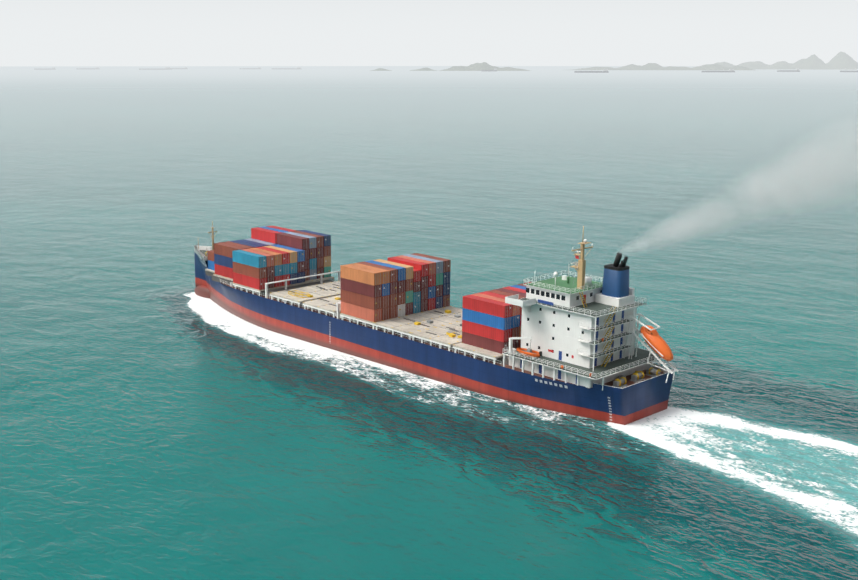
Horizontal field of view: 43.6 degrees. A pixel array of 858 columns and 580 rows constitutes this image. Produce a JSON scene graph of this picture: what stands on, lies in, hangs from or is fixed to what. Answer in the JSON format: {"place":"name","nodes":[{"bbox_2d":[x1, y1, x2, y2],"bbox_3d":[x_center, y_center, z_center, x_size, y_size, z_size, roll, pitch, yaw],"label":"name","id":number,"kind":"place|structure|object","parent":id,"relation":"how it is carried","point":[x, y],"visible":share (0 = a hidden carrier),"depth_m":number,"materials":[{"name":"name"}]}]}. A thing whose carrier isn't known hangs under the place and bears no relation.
{"place":"outdoors","nodes":[
{"label":"outdoors","id":0,"kind":"place"},
{"bbox_2d":[370,68,391,70],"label":"island","id":1,"kind":"structure","parent":0,"point":[380,69],"depth_m":12615.20,"materials":[{"name":"grey stone"}]},
{"bbox_2d":[0,66,857,579],"bbox_3d":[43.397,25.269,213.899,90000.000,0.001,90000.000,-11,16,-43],"label":"sea water","id":2,"kind":"structure","parent":0,"point":[160,418],"depth_m":281.17,"materials":[{"name":"teal liquid"}]},
{"bbox_2d":[34,67,55,69],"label":"ship","id":3,"kind":"object","parent":2,"relation":"on","point":[53,68],"visible":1,"depth_m":15700.97,"materials":[{"name":"paint"}]},
{"bbox_2d":[139,67,171,69],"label":"ship","id":4,"kind":"object","parent":2,"relation":"on","point":[167,68],"visible":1,"depth_m":15676.28,"materials":[{"name":"paint"}]},
{"bbox_2d":[272,67,300,68],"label":"ship","id":5,"kind":"object","parent":2,"relation":"on","point":[288,68],"visible":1,"depth_m":16494.07,"materials":[{"name":"paint"}]},
{"bbox_2d":[409,68,436,70],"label":"island","id":6,"kind":"structure","parent":2,"relation":"on","point":[425,69],"depth_m":12614.40,"materials":[{"name":"grey stone"}]},
{"bbox_2d":[194,245,672,424],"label":"hull","id":7,"kind":"object","parent":2,"relation":"on","point":[633,403],"visible":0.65,"depth_m":236.67,"materials":[{"name":"paint"}]},
{"bbox_2d":[195,245,671,387],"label":"decks","id":8,"kind":"object","parent":7,"relation":"on","point":[204,249],"visible":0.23,"depth_m":237.08,"materials":[{"name":"white paint"}]},
{"bbox_2d":[198,221,227,253],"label":"foremast","id":9,"kind":"object","parent":8,"relation":"on","point":[213,236],"visible":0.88,"depth_m":318.10,"materials":[{"name":"beige metal"}]},
{"bbox_2d":[205,269,508,364],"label":"ship deck","id":10,"kind":"structure","parent":8,"relation":"on","point":[441,327],"depth_m":258.84,"materials":[{"name":"white paint"}]},
{"bbox_2d":[207,226,530,353],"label":"containers","id":11,"kind":"object","parent":10,"relation":"on","point":[377,290],"visible":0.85,"depth_m":260.11,"materials":[{"name":"multicoloured metal"}]},
{"bbox_2d":[200,251,672,388],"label":"deck machinery","id":12,"kind":"object","parent":8,"relation":"on","point":[621,380],"visible":0.54,"depth_m":214.59,"materials":[{"name":"yellow paint"}]},
{"bbox_2d":[502,252,661,390],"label":"superstructure","id":13,"kind":"object","parent":8,"relation":"on","point":[579,335],"visible":0.94,"depth_m":217.59,"materials":[{"name":"white paint"}]},
{"bbox_2d":[508,337,541,358],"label":"rescue boat","id":14,"kind":"object","parent":13,"relation":"on","point":[530,352],"visible":0.94,"depth_m":220.35,"materials":[{"name":"orange paint"}]},
{"bbox_2d":[532,226,603,288],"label":"radar mast","id":15,"kind":"object","parent":13,"relation":"on","point":[581,265],"visible":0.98,"depth_m":218.44,"materials":[{"name":"beige metal"}]},
{"bbox_2d":[623,314,677,382],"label":"lifeboat","id":16,"kind":"object","parent":13,"relation":"on","point":[655,341],"visible":0.98,"depth_m":215.46,"materials":[{"name":"orange paint"},{"name":"fiberglass"},{"name":"glass"}]},
{"bbox_2d":[439,62,529,70],"bbox_3d":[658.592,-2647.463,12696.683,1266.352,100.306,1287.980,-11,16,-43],"label":"island","id":17,"kind":"structure","parent":2,"relation":"on","point":[479,66],"depth_m":12460.71,"materials":[{"name":"grey stone"}]},
{"bbox_2d":[574,68,608,72],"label":"ship","id":18,"kind":"object","parent":2,"relation":"on","point":[603,71],"visible":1,"depth_m":9473.95,"materials":[{"name":"paint"}]},
{"bbox_2d":[702,68,734,71],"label":"ship","id":19,"kind":"object","parent":2,"relation":"on","point":[731,70],"visible":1,"depth_m":9918.68,"materials":[{"name":"paint"}]},
{"bbox_2d":[714,52,857,69],"bbox_3d":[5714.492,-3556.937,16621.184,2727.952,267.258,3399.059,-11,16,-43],"label":"distant mountains","id":20,"kind":"structure","parent":2,"relation":"on","point":[841,60],"depth_m":16129.88,"materials":[{"name":"grey stone"}]},
{"bbox_2d":[777,69,799,71],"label":"ship","id":21,"kind":"object","parent":2,"relation":"on","point":[796,70],"visible":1,"depth_m":10688.02,"materials":[{"name":"paint"}]},
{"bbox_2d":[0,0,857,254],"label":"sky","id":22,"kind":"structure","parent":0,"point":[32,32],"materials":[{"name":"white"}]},
{"bbox_2d":[573,63,752,69],"bbox_3d":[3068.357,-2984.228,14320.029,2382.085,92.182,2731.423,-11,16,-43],"label":"distant island","id":23,"kind":"structure","parent":0,"point":[651,66],"depth_m":13905.30,"materials":[{"name":"grey stone"}]}
]}

